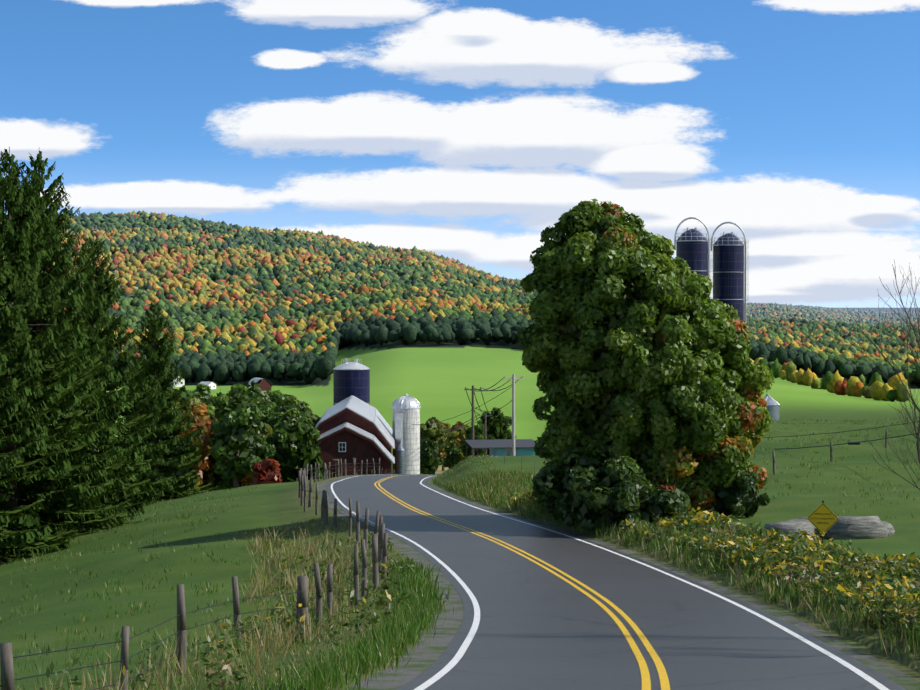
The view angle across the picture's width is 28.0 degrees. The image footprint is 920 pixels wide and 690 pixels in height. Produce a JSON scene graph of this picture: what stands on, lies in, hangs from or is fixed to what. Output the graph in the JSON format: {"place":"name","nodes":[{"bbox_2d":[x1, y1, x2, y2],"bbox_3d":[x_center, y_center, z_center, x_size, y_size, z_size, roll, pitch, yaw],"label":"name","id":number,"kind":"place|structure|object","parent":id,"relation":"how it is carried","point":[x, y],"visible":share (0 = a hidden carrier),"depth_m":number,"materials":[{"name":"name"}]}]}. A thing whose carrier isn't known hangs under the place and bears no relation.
{"place":"outdoors","nodes":[
{"label":"outdoors","id":0,"kind":"place"},
{"bbox_2d":[0,251,919,689],"bbox_3d":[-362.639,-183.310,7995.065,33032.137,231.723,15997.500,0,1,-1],"label":"terrain","id":1,"kind":"structure","parent":0,"point":[434,379],"depth_m":86.01,"materials":[{"name":"green plant"}]},
{"bbox_2d":[0,263,75,563],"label":"spruce needles","id":2,"kind":"object","parent":1,"relation":"on","point":[16,541],"visible":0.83,"depth_m":96.72,"materials":[{"name":"green plant"}]},
{"bbox_2d":[0,147,131,556],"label":"spruce tree","id":3,"kind":"object","parent":1,"relation":"on","point":[31,355],"visible":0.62,"depth_m":101.90,"materials":[{"name":"green plant"}]},
{"bbox_2d":[0,151,152,536],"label":"spruce tree","id":4,"kind":"object","parent":1,"relation":"on","point":[57,314],"visible":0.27,"depth_m":109.91,"materials":[{"name":"green plant"}]},
{"bbox_2d":[33,234,177,518],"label":"spruce tree","id":5,"kind":"object","parent":1,"relation":"on","point":[120,366],"visible":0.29,"depth_m":147.96,"materials":[{"name":"green plant"}]},
{"bbox_2d":[0,487,256,689],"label":"pasture tufts","id":6,"kind":"object","parent":1,"relation":"on","point":[147,587],"visible":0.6,"depth_m":62.96,"materials":[{"name":"green plant"}]},
{"bbox_2d":[121,424,193,498],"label":"tree crown","id":7,"kind":"object","parent":1,"relation":"on","point":[183,472],"visible":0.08,"depth_m":224.04,"materials":[{"name":"green plant"}]},
{"bbox_2d":[101,301,218,507],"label":"spruce tree","id":8,"kind":"object","parent":1,"relation":"on","point":[156,351],"visible":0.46,"depth_m":185.88,"materials":[{"name":"green plant"}]},
{"bbox_2d":[124,387,216,422],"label":"tree","id":9,"kind":"object","parent":1,"relation":"on","point":[187,395],"visible":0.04,"depth_m":247.04,"materials":[{"name":"green plant"}]},
{"bbox_2d":[171,376,184,386],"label":"white house","id":10,"kind":"structure","parent":1,"relation":"on","point":[182,383],"depth_m":1360.25,"materials":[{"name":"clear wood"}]},
{"bbox_2d":[17,525,358,689],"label":"tall verge grass","id":11,"kind":"structure","parent":1,"relation":"on","point":[263,583],"depth_m":42.82,"materials":[{"name":"green plant"}]},
{"bbox_2d":[165,402,215,490],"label":"tree","id":12,"kind":"object","parent":1,"relation":"on","point":[201,420],"visible":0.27,"depth_m":229.83,"materials":[{"name":"orange plant"}]},
{"bbox_2d":[177,398,209,489],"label":"tree","id":13,"kind":"object","parent":1,"relation":"on","point":[195,401],"visible":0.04,"depth_m":244.68,"materials":[{"name":"green plant"}]},
{"bbox_2d":[0,458,387,689],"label":"fence posts","id":14,"kind":"object","parent":1,"relation":"on","point":[7,670],"visible":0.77,"depth_m":47.18,"materials":[{"name":"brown wood"}]},
{"bbox_2d":[13,463,384,689],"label":"fence wires","id":15,"kind":"object","parent":14,"relation":"attached to","point":[200,609],"visible":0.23,"depth_m":34.70,"materials":[{"name":"grey metal"}]},
{"bbox_2d":[189,384,215,405],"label":"tree","id":16,"kind":"object","parent":1,"relation":"on","point":[201,390],"visible":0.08,"depth_m":328.26,"materials":[{"name":"green plant"}]},
{"bbox_2d":[0,531,414,689],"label":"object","id":17,"kind":"structure","parent":1,"relation":"on","point":[226,662],"depth_m":35.73,"materials":[{"name":"green plant"}]},
{"bbox_2d":[199,381,216,388],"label":"house","id":18,"kind":"structure","parent":1,"relation":"on","point":[211,385],"depth_m":1305.25,"materials":[{"name":"metal"}]},
{"bbox_2d":[203,410,242,490],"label":"tree crown","id":19,"kind":"object","parent":1,"relation":"on","point":[223,484],"visible":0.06,"depth_m":231.95,"materials":[{"name":"green plant"}]},
{"bbox_2d":[206,432,263,486],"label":"tree crown","id":20,"kind":"object","parent":1,"relation":"on","point":[221,476],"depth_m":232.09,"materials":[{"name":"green plant"}]},
{"bbox_2d":[199,386,275,487],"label":"tree","id":21,"kind":"object","parent":1,"relation":"on","point":[236,444],"visible":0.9,"depth_m":221.63,"materials":[{"name":"green plant"}]},
{"bbox_2d":[226,380,278,410],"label":"tree","id":22,"kind":"object","parent":1,"relation":"on","point":[264,398],"visible":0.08,"depth_m":297.89,"materials":[{"name":"green plant"}]},
{"bbox_2d":[248,377,271,390],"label":"arched barn","id":23,"kind":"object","parent":1,"relation":"on","point":[264,384],"visible":0.67,"depth_m":1266.97,"materials":[{"name":"wood"}]},
{"bbox_2d":[244,458,281,485],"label":"bush","id":24,"kind":"object","parent":1,"relation":"on","point":[266,470],"visible":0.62,"depth_m":213.40,"materials":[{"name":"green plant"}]},
{"bbox_2d":[258,423,271,481],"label":"tree","id":25,"kind":"object","parent":1,"relation":"on","point":[268,430],"visible":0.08,"depth_m":244.46,"materials":[{"name":"green plant"}]},
{"bbox_2d":[264,407,285,434],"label":"tree","id":26,"kind":"object","parent":1,"relation":"on","point":[275,418],"depth_m":266.03,"materials":[{"name":"green plant"}]},
{"bbox_2d":[108,517,444,689],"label":"verge grass","id":27,"kind":"structure","parent":1,"relation":"on","point":[272,591],"depth_m":49.14,"materials":[{"name":"green plant"}]},
{"bbox_2d":[264,389,288,398],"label":"tree","id":28,"kind":"object","parent":1,"relation":"on","point":[272,392],"depth_m":350.75,"materials":[{"name":"green plant"}]},
{"bbox_2d":[269,394,284,404],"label":"tree","id":29,"kind":"object","parent":1,"relation":"on","point":[276,398],"depth_m":322.86,"materials":[{"name":"green plant"}]},
{"bbox_2d":[265,398,311,428],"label":"tree","id":30,"kind":"object","parent":1,"relation":"on","point":[291,403],"visible":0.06,"depth_m":267.94,"materials":[{"name":"green plant"}]},
{"bbox_2d":[266,408,320,482],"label":"tree","id":31,"kind":"object","parent":1,"relation":"on","point":[283,439],"visible":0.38,"depth_m":232.65,"materials":[{"name":"green plant"}]},
{"bbox_2d":[283,393,308,407],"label":"tree","id":32,"kind":"object","parent":1,"relation":"on","point":[302,403],"visible":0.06,"depth_m":409.86,"materials":[{"name":"green plant"}]},
{"bbox_2d":[273,407,320,431],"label":"tree","id":33,"kind":"object","parent":1,"relation":"on","point":[315,417],"visible":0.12,"depth_m":265.22,"materials":[{"name":"green plant"}]},
{"bbox_2d":[289,414,314,431],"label":"tree","id":34,"kind":"object","parent":1,"relation":"on","point":[307,419],"visible":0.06,"depth_m":248.01,"materials":[{"name":"green plant"}]},
{"bbox_2d":[281,427,333,482],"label":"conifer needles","id":35,"kind":"object","parent":1,"relation":"on","point":[306,448],"visible":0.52,"depth_m":226.47,"materials":[{"name":"green plant"}]},
{"bbox_2d":[191,555,453,689],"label":"grass clumps","id":36,"kind":"object","parent":1,"relation":"on","point":[372,652],"depth_m":31.37,"materials":[{"name":"green plant"}]},
{"bbox_2d":[333,358,369,405],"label":"silo","id":37,"kind":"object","parent":1,"relation":"on","point":[351,378],"depth_m":279.82,"materials":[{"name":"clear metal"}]},
{"bbox_2d":[314,395,394,477],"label":"barn","id":38,"kind":"structure","parent":1,"relation":"on","point":[350,428],"depth_m":235.16,"materials":[{"name":"painted wood"},{"name":"metal roofing"},{"name":"glass"}]},
{"bbox_2d":[395,444,404,473],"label":"feed bin","id":39,"kind":"object","parent":1,"relation":"on","point":[399,459],"visible":0.67,"depth_m":254.49,"materials":[{"name":"silver metal"}]},
{"bbox_2d":[392,394,420,473],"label":"silo","id":40,"kind":"object","parent":1,"relation":"on","point":[405,416],"visible":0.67,"depth_m":259.40,"materials":[{"name":"concrete"}]},
{"bbox_2d":[420,439,442,474],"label":"tree","id":41,"kind":"object","parent":1,"relation":"on","point":[431,460],"visible":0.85,"depth_m":302.81,"materials":[{"name":"green plant"}]},
{"bbox_2d":[420,417,452,474],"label":"tree","id":42,"kind":"object","parent":1,"relation":"on","point":[435,432],"visible":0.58,"depth_m":327.99,"materials":[{"name":"green plant"}]},
{"bbox_2d":[441,422,451,470],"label":"tree","id":43,"kind":"object","parent":1,"relation":"on","point":[447,427],"visible":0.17,"depth_m":390.73,"materials":[{"name":"green plant"}]},
{"bbox_2d":[443,439,462,468],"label":"bush","id":44,"kind":"object","parent":1,"relation":"on","point":[454,455],"visible":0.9,"depth_m":355.75,"materials":[{"name":"green plant"}]},
{"bbox_2d":[447,425,467,461],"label":"tree","id":45,"kind":"object","parent":1,"relation":"on","point":[457,436],"visible":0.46,"depth_m":378.14,"materials":[{"name":"green plant"}]},
{"bbox_2d":[450,421,468,431],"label":"tree","id":46,"kind":"object","parent":1,"relation":"on","point":[457,423],"visible":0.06,"depth_m":430.88,"materials":[{"name":"green plant"}]},
{"bbox_2d":[460,424,493,457],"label":"tree","id":47,"kind":"object","parent":1,"relation":"on","point":[478,432],"visible":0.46,"depth_m":307.66,"materials":[{"name":"green plant"}]},
{"bbox_2d":[464,385,491,457],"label":"utility poles","id":48,"kind":"object","parent":1,"relation":"on","point":[472,427],"visible":0.31,"depth_m":231.14,"materials":[{"name":"brown wood"}]},
{"bbox_2d":[432,455,529,507],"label":"bank grass","id":49,"kind":"structure","parent":1,"relation":"on","point":[464,464],"depth_m":134.34,"materials":[{"name":"green plant"}]},
{"bbox_2d":[483,446,509,456],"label":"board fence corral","id":50,"kind":"object","parent":1,"relation":"on","point":[508,453],"visible":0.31,"depth_m":190.36,"materials":[{"name":"grey wood"}]},
{"bbox_2d":[479,407,516,438],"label":"tree","id":51,"kind":"object","parent":1,"relation":"on","point":[507,421],"visible":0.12,"depth_m":328.48,"materials":[{"name":"green plant"}]},
{"bbox_2d":[487,408,510,455],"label":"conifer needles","id":52,"kind":"object","parent":1,"relation":"on","point":[496,426],"visible":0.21,"depth_m":309.08,"materials":[{"name":"green plant"}]},
{"bbox_2d":[465,439,534,458],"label":"teal shed","id":53,"kind":"structure","parent":1,"relation":"on","point":[523,447],"depth_m":214.31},
{"bbox_2d":[503,374,523,455],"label":"utility pole","id":54,"kind":"object","parent":1,"relation":"on","point":[513,378],"visible":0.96,"depth_m":196.14,"materials":[{"name":"grey wood"}]},
{"bbox_2d":[534,484,558,513],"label":"bush","id":55,"kind":"object","parent":1,"relation":"on","point":[538,494],"visible":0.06,"depth_m":82.39,"materials":[{"name":"green plant"}]},
{"bbox_2d":[532,444,610,521],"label":"bush","id":56,"kind":"object","parent":1,"relation":"on","point":[551,474],"visible":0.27,"depth_m":76.85,"materials":[{"name":"green plant"}]},
{"bbox_2d":[559,455,654,531],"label":"bush","id":57,"kind":"object","parent":1,"relation":"on","point":[584,502],"visible":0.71,"depth_m":74.17,"materials":[{"name":"green plant"}]},
{"bbox_2d":[597,474,690,527],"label":"bush","id":58,"kind":"object","parent":1,"relation":"on","point":[666,499],"visible":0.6,"depth_m":73.19,"materials":[{"name":"green plant"}]},
{"bbox_2d":[518,198,774,515],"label":"tree","id":59,"kind":"object","parent":1,"relation":"on","point":[642,358],"visible":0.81,"depth_m":78.06,"materials":[{"name":"green plant"}]},
{"bbox_2d":[509,490,811,557],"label":"goldenrod","id":60,"kind":"object","parent":1,"relation":"on","point":[666,525],"visible":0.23,"depth_m":68.61,"materials":[{"name":"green plant"}]},
{"bbox_2d":[411,376,918,448],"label":"utility wires","id":61,"kind":"object","parent":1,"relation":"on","point":[853,443],"visible":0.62,"depth_m":201.95,"materials":[{"name":"black metal"}]},
{"bbox_2d":[445,468,919,667],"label":"roadside grass","id":62,"kind":"structure","parent":1,"relation":"on","point":[495,481],"depth_m":56.74,"materials":[{"name":"green plant"}]},
{"bbox_2d":[674,217,712,298],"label":"silo","id":63,"kind":"object","parent":1,"relation":"on","point":[692,247],"visible":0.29,"depth_m":309.64,"materials":[{"name":"blue metal"}]},
{"bbox_2d":[504,429,887,474],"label":"fence posts","id":64,"kind":"object","parent":1,"relation":"on","point":[831,454],"visible":0.4,"depth_m":111.45,"materials":[{"name":"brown wood"}]},
{"bbox_2d":[682,454,717,514],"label":"bush","id":65,"kind":"object","parent":1,"relation":"on","point":[693,476],"visible":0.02,"depth_m":78.08,"materials":[{"name":"green plant"}]},
{"bbox_2d":[710,222,748,355],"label":"silo","id":66,"kind":"object","parent":1,"relation":"on","point":[729,278],"visible":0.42,"depth_m":315.61,"materials":[{"name":"blue metal"}]},
{"bbox_2d":[706,469,770,517],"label":"bush","id":67,"kind":"object","parent":1,"relation":"on","point":[741,493],"visible":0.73,"depth_m":77.63,"materials":[{"name":"green plant"}]},
{"bbox_2d":[759,393,779,420],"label":"grain bin","id":68,"kind":"object","parent":1,"relation":"on","point":[773,407],"visible":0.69,"depth_m":352.00,"materials":[{"name":"silver metal"}]},
{"bbox_2d":[691,530,919,642],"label":"goldenrod","id":69,"kind":"object","parent":1,"relation":"on","point":[907,590],"visible":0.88,"depth_m":47.50,"materials":[{"name":"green plant"}]},
{"bbox_2d":[807,500,838,542],"bbox_3d":[12.047,6.149,61.271,1.075,1.972,0.061,0,1,11],"label":"warning sign","id":70,"kind":"object","parent":1,"relation":"on","point":[822,509],"visible":0.81,"depth_m":61.24,"materials":[{"name":"yellow metal"}]},
{"bbox_2d":[764,516,894,539],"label":"rocks","id":71,"kind":"object","parent":1,"relation":"on","point":[856,527],"visible":0.44,"depth_m":65.20,"materials":[{"name":"stone"}]},
{"bbox_2d":[750,357,909,401],"bbox_3d":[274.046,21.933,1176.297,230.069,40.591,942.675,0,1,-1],"label":"hedgerow trees","id":72,"kind":"object","parent":1,"relation":"on","point":[875,388],"visible":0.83,"depth_m":815.29,"materials":[{"name":"plant"}]},
{"bbox_2d":[753,415,919,518],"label":"pasture tufts","id":73,"kind":"object","parent":1,"relation":"on","point":[826,420],"visible":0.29,"depth_m":115.52,"materials":[{"name":"green plant"}]},
{"bbox_2d":[846,257,919,463],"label":"bare tree","id":74,"kind":"object","parent":1,"relation":"on","point":[913,402],"visible":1,"depth_m":35.59,"materials":[{"name":"brown wood"}]},
{"bbox_2d":[862,435,919,489],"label":"bare shrub","id":75,"kind":"object","parent":1,"relation":"on","point":[868,441],"visible":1,"depth_m":32.17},
{"bbox_2d":[0,0,919,307],"label":"sky","id":76,"kind":"structure","parent":0,"point":[462,130],"materials":[{"name":"blue"}]},
{"bbox_2d":[1,210,919,387],"bbox_3d":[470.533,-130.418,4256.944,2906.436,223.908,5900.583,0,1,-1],"label":"forest hill","id":77,"kind":"structure","parent":0,"point":[277,304],"depth_m":2059.59,"materials":[{"name":"green plant"}]},
{"bbox_2d":[327,474,905,689],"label":"road asphalt","id":78,"kind":"structure","parent":0,"point":[540,628],"depth_m":40.94,"materials":[{"name":"grey asphalt"}]},
{"bbox_2d":[331,474,479,689],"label":"road line","id":79,"kind":"object","parent":78,"relation":"on","point":[452,663],"visible":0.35,"depth_m":39.54,"materials":[{"name":"white paint"}]},
{"bbox_2d":[374,474,650,689],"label":"yellow road line","id":80,"kind":"object","parent":78,"relation":"on","point":[646,680],"visible":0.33,"depth_m":40.84,"materials":[{"name":"paint"}]},
{"bbox_2d":[378,474,669,689],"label":"yellow road line","id":81,"kind":"object","parent":78,"relation":"on","point":[664,679],"visible":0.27,"depth_m":41.14,"materials":[{"name":"paint"}]},
{"bbox_2d":[420,476,888,689],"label":"road line","id":82,"kind":"object","parent":78,"relation":"on","point":[877,684],"visible":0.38,"depth_m":41.22,"materials":[{"name":"white paint"}]},
{"bbox_2d":[318,474,919,689],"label":"road shoulder","id":83,"kind":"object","parent":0,"point":[425,656],"depth_m":39.05}
]}

